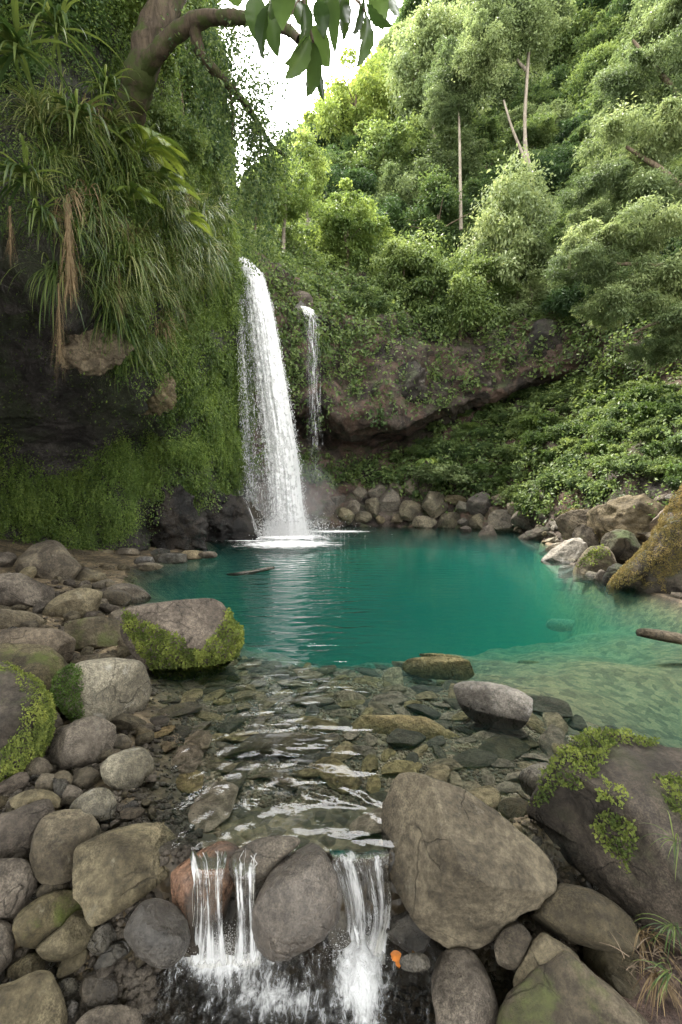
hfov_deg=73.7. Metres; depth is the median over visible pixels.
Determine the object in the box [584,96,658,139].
tree
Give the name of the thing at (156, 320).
grass tuft
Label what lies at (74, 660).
boulder
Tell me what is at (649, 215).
tree
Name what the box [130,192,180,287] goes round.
grass tuft
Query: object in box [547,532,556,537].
rock
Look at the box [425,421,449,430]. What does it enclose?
shrub
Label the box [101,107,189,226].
grass tuft
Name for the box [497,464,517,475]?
shrub
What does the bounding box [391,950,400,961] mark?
fallen leaf
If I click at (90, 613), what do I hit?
stone
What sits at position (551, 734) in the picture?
submerged stone
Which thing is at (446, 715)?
submerged stone
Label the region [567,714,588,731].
submerged stone
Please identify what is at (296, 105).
sky
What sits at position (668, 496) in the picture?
rock
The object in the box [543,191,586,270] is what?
tree
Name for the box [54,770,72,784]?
boulder
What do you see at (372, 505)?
boulder
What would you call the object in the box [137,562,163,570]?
boulder
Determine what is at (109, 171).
grass tuft
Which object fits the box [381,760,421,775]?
submerged stone
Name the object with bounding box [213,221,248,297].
grass tuft
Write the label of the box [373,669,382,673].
submerged stone
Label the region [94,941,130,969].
boulder
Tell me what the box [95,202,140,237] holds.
grass tuft
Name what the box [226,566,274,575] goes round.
driftwood
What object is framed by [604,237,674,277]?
tree
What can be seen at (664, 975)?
plant
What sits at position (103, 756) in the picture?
stone
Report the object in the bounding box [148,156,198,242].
grass tuft
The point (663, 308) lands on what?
tree
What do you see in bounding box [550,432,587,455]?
shrub
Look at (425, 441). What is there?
shrub
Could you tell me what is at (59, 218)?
grass tuft
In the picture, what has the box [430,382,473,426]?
boulder
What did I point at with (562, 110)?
tree
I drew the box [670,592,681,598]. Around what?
rock
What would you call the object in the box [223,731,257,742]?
submerged stone
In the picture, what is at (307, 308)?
waterfall
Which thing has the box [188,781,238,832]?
submerged stone
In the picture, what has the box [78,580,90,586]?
stone
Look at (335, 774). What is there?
submerged stone
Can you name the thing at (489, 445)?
shrub
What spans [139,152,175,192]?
grass tuft
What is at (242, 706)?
submerged stone
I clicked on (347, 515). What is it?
boulder
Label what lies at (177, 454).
ledge moss
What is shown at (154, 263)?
grass tuft
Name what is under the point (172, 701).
submerged stone
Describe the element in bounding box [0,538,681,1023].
ground
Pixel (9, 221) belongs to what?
dead frond
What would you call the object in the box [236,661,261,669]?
submerged stone
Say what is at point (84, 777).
boulder
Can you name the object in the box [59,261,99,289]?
grass tuft
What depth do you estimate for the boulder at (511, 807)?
2.67 m
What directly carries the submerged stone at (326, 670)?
on the ground
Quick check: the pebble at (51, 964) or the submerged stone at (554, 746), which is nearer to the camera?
the pebble at (51, 964)
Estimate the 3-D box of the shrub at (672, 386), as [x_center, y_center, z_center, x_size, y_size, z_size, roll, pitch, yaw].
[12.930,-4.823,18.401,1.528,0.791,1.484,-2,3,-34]
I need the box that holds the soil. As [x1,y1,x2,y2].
[578,940,681,1023]
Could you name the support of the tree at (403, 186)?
on the hillside
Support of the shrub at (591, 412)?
on the hillside
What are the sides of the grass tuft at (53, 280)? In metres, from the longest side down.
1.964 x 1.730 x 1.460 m
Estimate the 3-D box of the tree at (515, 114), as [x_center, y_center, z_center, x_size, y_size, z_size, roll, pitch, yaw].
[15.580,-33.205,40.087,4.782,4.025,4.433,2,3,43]
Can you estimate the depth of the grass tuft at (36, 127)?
7.13 m
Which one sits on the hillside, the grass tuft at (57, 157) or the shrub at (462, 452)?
the shrub at (462, 452)
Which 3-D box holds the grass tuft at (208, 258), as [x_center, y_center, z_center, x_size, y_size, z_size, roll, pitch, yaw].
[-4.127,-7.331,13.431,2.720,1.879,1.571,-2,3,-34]
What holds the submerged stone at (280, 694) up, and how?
on the ground
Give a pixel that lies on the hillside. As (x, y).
(343, 437)
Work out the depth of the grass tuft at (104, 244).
8.37 m
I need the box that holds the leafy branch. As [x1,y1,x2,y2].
[228,0,399,100]
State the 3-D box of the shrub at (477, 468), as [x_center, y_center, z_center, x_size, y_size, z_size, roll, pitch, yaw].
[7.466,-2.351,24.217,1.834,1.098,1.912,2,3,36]
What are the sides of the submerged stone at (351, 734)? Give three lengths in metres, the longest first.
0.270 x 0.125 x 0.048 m
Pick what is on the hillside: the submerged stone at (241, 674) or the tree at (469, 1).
the tree at (469, 1)
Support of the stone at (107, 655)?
on the ground
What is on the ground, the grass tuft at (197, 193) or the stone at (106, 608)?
the stone at (106, 608)
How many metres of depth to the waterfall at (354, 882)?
2.21 m
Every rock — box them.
[545,536,556,542]
[546,545,556,549]
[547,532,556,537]
[567,559,575,564]
[583,571,596,580]
[593,569,605,587]
[628,586,637,590]
[637,532,647,539]
[637,538,644,545]
[644,532,651,540]
[654,494,666,502]
[665,494,672,502]
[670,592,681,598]
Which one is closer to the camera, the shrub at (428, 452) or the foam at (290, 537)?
the foam at (290, 537)
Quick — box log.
[635,628,681,644]
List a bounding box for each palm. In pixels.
[0,0,90,114]
[0,0,126,99]
[0,133,84,240]
[1,176,87,259]
[28,50,141,194]
[70,37,154,144]
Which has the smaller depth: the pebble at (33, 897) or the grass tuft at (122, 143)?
the pebble at (33, 897)
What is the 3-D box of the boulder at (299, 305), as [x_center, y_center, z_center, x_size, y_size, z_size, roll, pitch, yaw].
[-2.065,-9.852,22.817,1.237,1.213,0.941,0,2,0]
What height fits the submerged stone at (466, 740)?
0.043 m
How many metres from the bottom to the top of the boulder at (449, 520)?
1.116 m
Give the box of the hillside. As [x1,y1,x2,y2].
[245,95,681,561]
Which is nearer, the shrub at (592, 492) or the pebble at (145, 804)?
the pebble at (145, 804)
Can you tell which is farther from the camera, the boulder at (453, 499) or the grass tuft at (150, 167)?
the boulder at (453, 499)
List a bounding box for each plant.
[621,926,681,981]
[632,958,681,1023]
[633,913,681,961]
[634,957,681,1005]
[643,810,680,877]
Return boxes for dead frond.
[3,206,17,268]
[43,283,71,378]
[54,202,81,313]
[114,265,124,321]
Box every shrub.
[403,442,424,454]
[408,462,490,487]
[413,436,433,446]
[415,448,440,458]
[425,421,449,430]
[427,438,467,455]
[433,457,458,465]
[449,428,468,437]
[452,444,485,461]
[457,408,472,417]
[459,421,484,429]
[462,461,497,475]
[467,427,491,438]
[471,480,494,491]
[473,410,491,419]
[475,441,494,449]
[481,402,503,410]
[486,411,511,425]
[486,431,507,441]
[486,476,507,484]
[487,447,503,458]
[491,426,504,432]
[493,443,523,463]
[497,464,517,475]
[497,483,518,501]
[504,428,522,438]
[506,385,537,399]
[506,411,543,430]
[506,471,528,479]
[508,410,533,419]
[511,451,536,458]
[511,488,539,507]
[513,481,533,491]
[518,410,561,433]
[518,428,555,446]
[524,387,544,408]
[524,453,543,465]
[529,465,551,477]
[531,468,566,494]
[533,382,552,392]
[538,448,562,461]
[538,508,551,515]
[539,389,567,405]
[542,418,581,443]
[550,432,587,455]
[551,378,567,386]
[551,451,584,470]
[552,376,584,393]
[552,413,575,424]
[554,399,578,413]
[558,468,589,485]
[562,415,580,423]
[562,474,590,489]
[570,381,606,398]
[570,417,619,436]
[573,399,590,410]
[574,404,612,422]
[574,434,605,452]
[579,477,605,499]
[580,387,616,407]
[580,438,615,454]
[582,453,619,473]
[585,478,621,494]
[588,417,643,439]
[595,388,625,407]
[600,450,651,475]
[603,399,647,419]
[604,399,617,407]
[606,442,635,458]
[610,381,674,404]
[619,380,651,389]
[622,398,680,428]
[628,423,673,445]
[635,451,681,477]
[639,439,678,456]
[640,415,676,427]
[649,382,680,393]
[652,395,681,404]
[654,390,681,400]
[656,403,681,422]
[661,432,681,457]
[661,474,681,492]
[663,458,681,479]
[673,417,681,429]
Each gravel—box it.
[0,540,202,1023]
[162,668,574,844]
[376,819,656,1023]
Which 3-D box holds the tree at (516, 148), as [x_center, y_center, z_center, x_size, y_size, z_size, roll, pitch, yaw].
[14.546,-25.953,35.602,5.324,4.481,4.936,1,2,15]
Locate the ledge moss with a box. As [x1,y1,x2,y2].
[0,417,254,549]
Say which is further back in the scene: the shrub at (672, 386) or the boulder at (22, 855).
the shrub at (672, 386)
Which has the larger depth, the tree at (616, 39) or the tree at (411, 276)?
the tree at (616, 39)
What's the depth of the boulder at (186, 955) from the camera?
2.14 m
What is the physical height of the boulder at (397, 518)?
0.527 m
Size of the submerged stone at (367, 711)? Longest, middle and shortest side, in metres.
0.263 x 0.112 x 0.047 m
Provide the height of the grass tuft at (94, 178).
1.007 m
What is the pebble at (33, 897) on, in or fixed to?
on the ground
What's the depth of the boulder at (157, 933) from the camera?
1.95 m
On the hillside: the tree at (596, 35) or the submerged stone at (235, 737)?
the tree at (596, 35)
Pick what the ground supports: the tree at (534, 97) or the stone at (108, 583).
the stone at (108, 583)
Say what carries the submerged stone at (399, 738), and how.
on the ground
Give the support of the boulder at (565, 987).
on the ground
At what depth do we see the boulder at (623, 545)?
10.15 m
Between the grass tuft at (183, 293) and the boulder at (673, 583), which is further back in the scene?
the grass tuft at (183, 293)
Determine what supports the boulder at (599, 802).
on the soil
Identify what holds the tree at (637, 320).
on the hillside
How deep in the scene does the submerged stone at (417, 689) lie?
4.69 m
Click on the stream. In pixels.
(361, 993)
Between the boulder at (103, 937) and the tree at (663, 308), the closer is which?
the boulder at (103, 937)
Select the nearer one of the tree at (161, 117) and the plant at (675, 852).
the plant at (675, 852)
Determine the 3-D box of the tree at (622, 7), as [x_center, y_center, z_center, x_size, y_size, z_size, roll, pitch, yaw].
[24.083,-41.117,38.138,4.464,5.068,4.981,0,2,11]
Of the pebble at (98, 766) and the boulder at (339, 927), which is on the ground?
the pebble at (98, 766)
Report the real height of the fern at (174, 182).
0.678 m
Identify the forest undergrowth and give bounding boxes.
[238,0,681,524]
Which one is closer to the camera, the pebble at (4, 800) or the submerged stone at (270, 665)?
the pebble at (4, 800)
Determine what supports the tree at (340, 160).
on the hillside
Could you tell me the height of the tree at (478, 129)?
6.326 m
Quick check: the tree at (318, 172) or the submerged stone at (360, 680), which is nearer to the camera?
the submerged stone at (360, 680)
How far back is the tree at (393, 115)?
43.55 m
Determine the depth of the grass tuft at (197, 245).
13.10 m
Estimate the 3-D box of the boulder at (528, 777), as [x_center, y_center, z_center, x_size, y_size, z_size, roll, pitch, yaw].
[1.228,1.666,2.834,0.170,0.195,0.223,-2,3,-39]
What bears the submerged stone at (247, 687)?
on the ground
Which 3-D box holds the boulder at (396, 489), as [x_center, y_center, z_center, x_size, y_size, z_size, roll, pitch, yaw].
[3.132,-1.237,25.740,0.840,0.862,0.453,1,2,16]
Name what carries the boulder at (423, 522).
on the hillside
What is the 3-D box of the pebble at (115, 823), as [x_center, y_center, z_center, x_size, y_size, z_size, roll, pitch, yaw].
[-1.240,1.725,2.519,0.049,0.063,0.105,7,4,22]
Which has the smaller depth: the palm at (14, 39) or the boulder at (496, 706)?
the boulder at (496, 706)
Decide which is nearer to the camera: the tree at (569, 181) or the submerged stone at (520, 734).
the submerged stone at (520, 734)
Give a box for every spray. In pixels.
[185,918,392,995]
[252,507,358,539]
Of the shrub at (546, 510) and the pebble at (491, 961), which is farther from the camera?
the shrub at (546, 510)
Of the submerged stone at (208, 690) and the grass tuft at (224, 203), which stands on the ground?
the submerged stone at (208, 690)
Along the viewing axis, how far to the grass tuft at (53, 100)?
7.43 m
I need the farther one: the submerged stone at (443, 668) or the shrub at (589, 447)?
the shrub at (589, 447)
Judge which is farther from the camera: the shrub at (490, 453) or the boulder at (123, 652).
the shrub at (490, 453)
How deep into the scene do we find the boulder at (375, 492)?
25.36 m
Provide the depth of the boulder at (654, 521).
10.81 m
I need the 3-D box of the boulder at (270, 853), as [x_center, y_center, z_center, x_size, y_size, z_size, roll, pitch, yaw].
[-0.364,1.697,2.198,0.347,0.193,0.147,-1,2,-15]
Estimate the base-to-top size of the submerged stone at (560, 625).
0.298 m
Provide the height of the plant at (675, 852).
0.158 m
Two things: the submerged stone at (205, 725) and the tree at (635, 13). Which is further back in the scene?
the tree at (635, 13)
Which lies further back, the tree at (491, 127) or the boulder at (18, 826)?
the tree at (491, 127)
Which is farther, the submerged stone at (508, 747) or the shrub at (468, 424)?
the shrub at (468, 424)
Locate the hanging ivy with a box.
[0,0,262,550]
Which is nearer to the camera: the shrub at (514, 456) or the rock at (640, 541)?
the rock at (640, 541)
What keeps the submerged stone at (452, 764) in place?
on the ground
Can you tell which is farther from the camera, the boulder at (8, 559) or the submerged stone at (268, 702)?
the boulder at (8, 559)
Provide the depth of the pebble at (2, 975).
2.03 m
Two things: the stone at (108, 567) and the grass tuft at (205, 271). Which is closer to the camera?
the stone at (108, 567)
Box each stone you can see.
[0,605,10,608]
[10,604,28,610]
[19,620,38,627]
[32,602,46,613]
[38,624,53,628]
[50,724,67,736]
[51,579,58,584]
[52,713,62,729]
[53,576,61,582]
[55,704,61,714]
[63,579,75,585]
[63,611,80,621]
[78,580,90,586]
[79,584,91,588]
[80,646,93,655]
[83,611,97,617]
[90,652,118,659]
[98,749,121,761]
[99,603,122,612]
[102,565,114,569]
[105,581,117,587]
[109,713,146,732]
[117,564,130,570]
[118,638,125,646]
[124,655,136,659]
[133,726,151,737]
[150,715,169,726]
[154,725,175,738]
[157,701,202,716]
[160,741,177,752]
[161,699,180,704]
[171,744,203,773]
[174,725,191,737]
[175,770,203,793]
[181,679,204,690]
[181,688,202,702]
[184,729,211,750]
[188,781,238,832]
[191,721,211,733]
[194,710,224,721]
[196,677,208,684]
[200,702,210,711]
[203,687,222,693]
[203,689,225,701]
[204,681,226,687]
[205,756,235,773]
[208,675,227,679]
[212,733,229,742]
[213,697,231,704]
[216,703,234,712]
[216,717,244,733]
[216,741,234,756]
[220,666,234,674]
[223,682,239,686]
[223,687,237,692]
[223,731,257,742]
[224,732,325,760]
[225,673,240,681]
[227,711,250,720]
[227,761,249,791]
[233,690,260,701]
[234,684,255,691]
[234,761,254,766]
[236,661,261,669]
[236,702,250,711]
[238,671,247,676]
[239,674,251,683]
[241,658,254,662]
[245,716,266,731]
[246,667,268,672]
[249,768,274,779]
[250,679,265,687]
[255,692,266,700]
[256,688,269,692]
[257,697,278,709]
[257,710,272,721]
[261,660,281,669]
[264,668,297,679]
[267,771,297,790]
[269,667,282,671]
[269,684,280,693]
[270,689,293,698]
[272,707,282,713]
[275,720,296,728]
[277,679,310,687]
[277,696,291,706]
[282,712,300,719]
[288,696,334,705]
[291,769,318,777]
[294,669,323,680]
[294,716,338,732]
[297,688,310,695]
[298,753,319,766]
[302,662,311,669]
[305,704,318,715]
[312,750,331,762]
[314,665,335,675]
[315,756,361,793]
[316,677,329,682]
[316,683,328,692]
[318,693,333,697]
[322,732,339,748]
[323,704,340,709]
[328,680,337,688]
[329,709,350,715]
[330,740,357,761]
[333,669,355,676]
[333,671,343,676]
[333,675,350,680]
[333,690,367,702]
[337,699,364,707]
[338,684,355,690]
[339,716,352,731]
[344,729,359,739]
[349,807,381,834]
[351,714,458,740]
[352,677,368,683]
[353,688,372,697]
[353,745,377,756]
[354,667,381,676]
[356,704,366,711]
[361,707,372,714]
[361,754,377,774]
[362,699,370,706]
[363,675,381,682]
[364,732,377,746]
[365,791,387,803]
[366,681,377,687]
[366,774,380,793]
[368,702,393,714]
[370,691,409,705]
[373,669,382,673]
[374,663,390,669]
[378,684,406,692]
[381,667,403,685]
[381,748,395,761]
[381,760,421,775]
[382,682,391,686]
[386,728,425,747]
[391,661,403,670]
[392,703,409,714]
[402,656,474,680]
[403,686,416,696]
[404,700,423,707]
[406,703,440,719]
[406,752,418,762]
[410,685,443,693]
[412,677,436,685]
[413,744,427,757]
[415,691,437,700]
[419,653,463,658]
[425,758,462,771]
[425,763,450,781]
[427,735,445,746]
[431,744,446,758]
[432,702,449,707]
[436,679,469,683]
[437,720,451,728]
[439,712,454,719]
[442,698,461,709]
[444,679,456,689]
[447,771,462,787]
[448,683,455,698]
[451,712,470,721]
[453,726,473,734]
[453,748,497,766]
[455,737,476,743]
[462,781,480,790]
[468,785,500,808]
[470,723,488,729]
[470,731,498,740]
[478,734,530,760]
[481,768,494,784]
[490,728,527,738]
[491,758,514,767]
[496,781,521,793]
[505,771,520,781]
[517,660,539,663]
[517,762,533,767]
[517,790,530,800]
[521,753,550,761]
[524,740,538,747]
[526,722,544,733]
[528,713,544,726]
[530,695,572,717]
[539,724,567,756]
[542,712,567,734]
[546,619,574,631]
[551,743,567,754]
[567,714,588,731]
[585,721,601,727]
[601,725,618,730]
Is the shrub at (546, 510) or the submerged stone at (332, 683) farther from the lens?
the shrub at (546, 510)
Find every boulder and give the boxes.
[0,552,16,566]
[0,572,54,606]
[0,609,43,627]
[0,627,75,662]
[0,643,66,699]
[0,661,57,781]
[0,799,54,858]
[0,858,36,919]
[0,919,14,972]
[0,970,67,1023]
[7,952,44,979]
[9,789,61,810]
[11,849,29,858]
[12,889,81,948]
[15,540,80,579]
[19,566,36,577]
[24,757,52,776]
[29,809,100,884]
[34,773,53,791]
[36,882,68,897]
[36,910,93,961]
[42,588,102,618]
[47,715,116,770]
[49,657,151,721]
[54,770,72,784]
[56,322,133,376]
[57,948,87,978]
[58,977,77,998]
[62,785,82,797]
[64,616,121,650]
[65,999,79,1019]
[69,787,116,823]
[70,654,97,663]
[72,767,99,789]
[72,822,177,926]
[75,570,106,581]
[75,1004,141,1023]
[79,971,118,1007]
[87,921,116,955]
[91,579,114,588]
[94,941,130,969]
[98,549,113,552]
[100,747,153,790]
[100,824,109,833]
[102,590,131,606]
[106,583,150,603]
[108,609,123,618]
[113,734,130,749]
[115,548,139,555]
[117,646,131,657]
[120,598,244,680]
[124,898,190,968]
[133,556,154,564]
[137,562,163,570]
[141,371,176,415]
[143,483,207,551]
[150,548,169,555]
[153,553,186,563]
[170,841,238,955]
[182,550,202,559]
[184,927,225,957]
[198,551,217,558]
[203,486,257,551]
[223,896,257,955]
[229,835,299,894]
[236,496,265,542]
[251,843,341,962]
[291,291,312,308]
[291,301,311,326]
[307,518,330,528]
[328,911,352,952]
[331,495,345,506]
[338,507,354,524]
[346,500,360,511]
[352,487,367,500]
[355,511,371,522]
[365,498,379,517]
[368,484,385,498]
[376,515,384,523]
[378,488,400,511]
[381,772,556,949]
[386,911,430,952]
[389,483,403,495]
[391,514,402,523]
[395,360,428,404]
[399,500,423,521]
[399,952,430,971]
[403,479,418,495]
[412,516,436,527]
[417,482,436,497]
[421,491,447,518]
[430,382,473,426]
[431,947,498,1023]
[437,512,460,527]
[444,495,466,504]
[453,681,532,729]
[456,501,467,512]
[457,518,468,525]
[460,526,471,531]
[466,491,491,515]
[468,513,483,528]
[479,524,496,539]
[487,509,513,531]
[491,494,510,506]
[494,922,531,969]
[496,950,648,1023]
[498,797,528,819]
[505,355,517,370]
[506,502,516,513]
[510,510,530,528]
[513,932,579,986]
[518,527,550,544]
[518,762,548,795]
[526,319,562,357]
[526,726,681,950]
[531,883,639,952]
[540,537,587,565]
[555,507,599,542]
[558,565,573,578]
[572,524,600,547]
[572,544,616,582]
[582,946,639,999]
[586,493,665,539]
[600,529,640,564]
[602,563,621,586]
[606,483,681,595]
[634,569,681,596]
[649,509,663,530]
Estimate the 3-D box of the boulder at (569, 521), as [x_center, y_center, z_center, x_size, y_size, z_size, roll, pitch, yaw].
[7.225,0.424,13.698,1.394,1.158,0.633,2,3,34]
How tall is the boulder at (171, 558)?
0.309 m
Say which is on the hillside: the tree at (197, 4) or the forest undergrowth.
the forest undergrowth
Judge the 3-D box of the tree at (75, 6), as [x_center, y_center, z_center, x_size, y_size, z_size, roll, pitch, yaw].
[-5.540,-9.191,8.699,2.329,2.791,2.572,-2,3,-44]
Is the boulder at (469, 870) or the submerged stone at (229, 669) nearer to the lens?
the boulder at (469, 870)
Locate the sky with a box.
[218,0,401,185]
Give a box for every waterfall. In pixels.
[190,851,259,966]
[234,257,309,535]
[301,306,317,424]
[329,849,390,965]
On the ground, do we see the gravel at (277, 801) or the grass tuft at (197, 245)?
the gravel at (277, 801)
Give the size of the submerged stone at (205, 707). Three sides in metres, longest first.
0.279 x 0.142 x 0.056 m
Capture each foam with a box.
[230,540,266,540]
[245,540,330,547]
[257,535,320,540]
[311,530,360,532]
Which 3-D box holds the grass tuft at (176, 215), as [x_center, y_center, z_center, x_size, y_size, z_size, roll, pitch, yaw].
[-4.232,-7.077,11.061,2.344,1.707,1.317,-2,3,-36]
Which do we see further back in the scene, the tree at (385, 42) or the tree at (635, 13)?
the tree at (385, 42)
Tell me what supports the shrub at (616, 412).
on the hillside
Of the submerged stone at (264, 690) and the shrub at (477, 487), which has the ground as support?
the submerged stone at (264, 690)
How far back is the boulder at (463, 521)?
23.43 m
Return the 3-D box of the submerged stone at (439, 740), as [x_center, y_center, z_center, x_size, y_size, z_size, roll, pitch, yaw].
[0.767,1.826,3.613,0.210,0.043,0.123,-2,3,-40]
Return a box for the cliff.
[0,0,250,550]
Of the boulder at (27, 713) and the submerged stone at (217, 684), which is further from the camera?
the submerged stone at (217, 684)
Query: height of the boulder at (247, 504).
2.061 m
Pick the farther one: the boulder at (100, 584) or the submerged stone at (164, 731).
the boulder at (100, 584)
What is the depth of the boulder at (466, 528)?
21.45 m
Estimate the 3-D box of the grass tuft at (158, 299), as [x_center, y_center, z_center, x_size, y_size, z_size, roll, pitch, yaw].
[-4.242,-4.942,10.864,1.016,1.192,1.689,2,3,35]
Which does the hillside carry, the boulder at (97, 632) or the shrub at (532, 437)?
the shrub at (532, 437)
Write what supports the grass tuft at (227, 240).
attached to the cliff
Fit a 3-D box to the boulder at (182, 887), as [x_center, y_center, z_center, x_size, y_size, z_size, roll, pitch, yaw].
[-0.634,1.834,2.179,0.331,0.313,0.292,-1,3,-23]
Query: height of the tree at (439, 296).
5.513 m
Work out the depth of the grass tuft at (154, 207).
10.07 m
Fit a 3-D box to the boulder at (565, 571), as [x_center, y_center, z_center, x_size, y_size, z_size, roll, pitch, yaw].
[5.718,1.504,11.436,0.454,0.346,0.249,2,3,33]
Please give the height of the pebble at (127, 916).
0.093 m
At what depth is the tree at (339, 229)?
27.60 m
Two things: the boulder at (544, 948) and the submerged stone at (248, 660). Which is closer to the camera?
the boulder at (544, 948)
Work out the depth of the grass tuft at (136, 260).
8.66 m
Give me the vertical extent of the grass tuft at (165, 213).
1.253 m
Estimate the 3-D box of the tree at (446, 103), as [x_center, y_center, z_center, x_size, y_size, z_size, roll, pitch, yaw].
[7.526,-25.120,30.310,4.674,12.753,4.886,-1,2,-17]
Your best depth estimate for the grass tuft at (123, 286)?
8.88 m
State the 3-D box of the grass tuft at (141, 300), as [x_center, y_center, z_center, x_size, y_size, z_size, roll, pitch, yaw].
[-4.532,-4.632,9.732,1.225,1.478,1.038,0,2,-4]
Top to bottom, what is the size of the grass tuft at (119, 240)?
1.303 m
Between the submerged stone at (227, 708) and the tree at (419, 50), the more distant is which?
the tree at (419, 50)
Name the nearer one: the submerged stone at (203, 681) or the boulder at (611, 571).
the submerged stone at (203, 681)
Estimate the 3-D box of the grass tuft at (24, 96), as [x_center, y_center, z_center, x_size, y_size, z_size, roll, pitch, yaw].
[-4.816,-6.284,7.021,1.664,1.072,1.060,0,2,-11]
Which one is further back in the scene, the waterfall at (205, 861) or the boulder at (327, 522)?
the boulder at (327, 522)
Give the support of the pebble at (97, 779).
on the ground
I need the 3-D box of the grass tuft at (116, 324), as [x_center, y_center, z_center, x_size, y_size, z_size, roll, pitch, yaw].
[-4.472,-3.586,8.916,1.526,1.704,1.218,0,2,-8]
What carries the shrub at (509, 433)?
on the hillside
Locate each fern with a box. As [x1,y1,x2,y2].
[97,181,164,227]
[100,124,188,185]
[138,166,201,229]
[170,206,212,236]
[415,458,437,466]
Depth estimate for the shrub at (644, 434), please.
14.29 m
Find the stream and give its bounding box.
[143,934,445,1023]
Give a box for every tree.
[0,0,119,72]
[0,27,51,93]
[105,0,183,93]
[108,0,334,275]
[146,86,217,198]
[175,0,235,118]
[180,75,236,186]
[207,170,236,226]
[235,169,278,234]
[247,152,327,248]
[287,125,331,225]
[297,177,395,275]
[300,73,352,151]
[301,41,404,149]
[317,144,353,168]
[318,163,380,202]
[321,144,352,163]
[322,149,353,190]
[327,190,361,211]
[336,117,378,154]
[338,276,390,321]
[346,107,442,192]
[351,192,407,240]
[361,219,454,314]
[365,43,401,78]
[367,152,442,221]
[375,13,413,59]
[379,0,501,162]
[384,108,406,127]
[388,252,442,287]
[390,0,448,30]
[397,152,469,257]
[400,0,467,68]
[407,258,460,329]
[410,246,508,344]
[413,107,486,148]
[416,121,494,186]
[418,31,486,230]
[431,0,468,6]
[432,249,522,326]
[446,0,577,171]
[447,138,563,303]
[450,0,475,10]
[452,171,496,222]
[457,132,496,158]
[468,113,504,139]
[475,161,526,196]
[477,54,531,111]
[489,265,564,322]
[489,267,531,291]
[496,99,540,133]
[497,108,559,150]
[501,139,564,172]
[507,71,562,111]
[511,146,572,194]
[518,0,602,76]
[520,61,573,94]
[529,246,575,277]
[534,98,578,130]
[539,266,634,340]
[540,0,681,371]
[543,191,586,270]
[544,133,584,178]
[552,184,571,200]
[553,105,597,145]
[559,151,602,180]
[559,164,594,199]
[565,39,622,104]
[565,122,591,148]
[566,10,630,70]
[567,139,621,179]
[573,0,610,20]
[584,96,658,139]
[587,57,627,95]
[590,30,632,62]
[590,165,641,211]
[598,0,637,27]
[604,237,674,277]
[610,284,656,330]
[613,0,666,43]
[637,152,681,169]
[648,283,677,316]
[658,234,681,270]
[663,157,681,184]
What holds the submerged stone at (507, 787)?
on the ground
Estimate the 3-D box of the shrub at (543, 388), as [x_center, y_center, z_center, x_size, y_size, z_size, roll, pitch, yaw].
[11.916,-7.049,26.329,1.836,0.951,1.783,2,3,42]
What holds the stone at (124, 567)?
on the ground
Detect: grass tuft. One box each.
[0,63,84,140]
[0,94,77,156]
[0,204,122,338]
[6,43,103,142]
[6,152,80,242]
[6,180,72,251]
[12,130,85,190]
[15,204,126,283]
[18,86,112,173]
[21,125,109,189]
[44,206,85,238]
[48,125,107,185]
[49,186,116,242]
[52,161,132,261]
[52,272,151,328]
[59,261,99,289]
[61,75,134,188]
[61,177,111,227]
[66,81,155,192]
[66,141,111,193]
[67,175,150,267]
[69,93,135,153]
[69,308,147,367]
[71,142,127,204]
[71,279,158,352]
[73,227,154,308]
[78,143,154,229]
[78,256,125,319]
[84,216,132,261]
[86,248,145,318]
[93,102,144,156]
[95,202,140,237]
[97,197,183,300]
[98,114,136,175]
[99,270,156,308]
[99,334,166,385]
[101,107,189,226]
[101,133,170,221]
[102,314,188,379]
[105,212,160,272]
[105,221,136,254]
[105,223,172,302]
[106,330,179,397]
[108,325,183,390]
[111,330,147,360]
[113,186,163,238]
[121,248,177,324]
[123,311,164,344]
[127,123,183,206]
[128,286,156,319]
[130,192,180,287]
[132,226,176,268]
[133,247,196,306]
[134,253,175,285]
[134,272,162,311]
[135,156,182,186]
[137,195,174,224]
[137,264,185,319]
[137,308,171,342]
[138,327,175,360]
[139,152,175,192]
[142,223,177,262]
[143,198,213,263]
[147,189,203,258]
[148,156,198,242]
[150,275,186,331]
[152,276,187,301]
[154,318,186,352]
[155,191,199,250]
[157,232,209,303]
[162,292,199,332]
[167,280,199,313]
[168,190,208,213]
[169,231,215,305]
[169,298,197,329]
[171,226,224,274]
[175,267,203,298]
[176,202,219,237]
[176,245,222,316]
[179,241,221,314]
[181,193,206,225]
[181,222,224,270]
[184,178,212,210]
[185,224,235,306]
[186,222,241,274]
[191,197,219,240]
[193,185,221,229]
[197,254,221,291]
[200,169,245,238]
[201,192,231,240]
[201,258,231,297]
[203,179,223,214]
[208,185,251,244]
[209,223,236,287]
[211,218,248,272]
[212,259,240,294]
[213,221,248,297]
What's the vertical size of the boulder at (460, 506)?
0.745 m
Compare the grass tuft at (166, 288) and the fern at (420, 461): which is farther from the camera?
the fern at (420, 461)
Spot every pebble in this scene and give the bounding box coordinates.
[0,772,28,795]
[0,796,8,807]
[0,968,6,982]
[29,774,40,781]
[29,893,36,901]
[46,962,56,970]
[48,612,54,616]
[53,777,68,797]
[60,796,76,807]
[93,774,101,784]
[94,762,102,771]
[95,964,114,977]
[102,743,110,751]
[109,819,121,829]
[119,792,127,797]
[120,807,144,821]
[122,800,139,809]
[123,949,132,958]
[124,907,135,922]
[128,725,146,734]
[135,732,153,745]
[135,957,144,967]
[141,799,150,809]
[145,774,155,787]
[147,804,156,821]
[436,942,445,950]
[488,957,494,965]
[531,835,541,846]
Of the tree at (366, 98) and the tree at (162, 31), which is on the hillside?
the tree at (366, 98)
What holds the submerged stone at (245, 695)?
on the ground

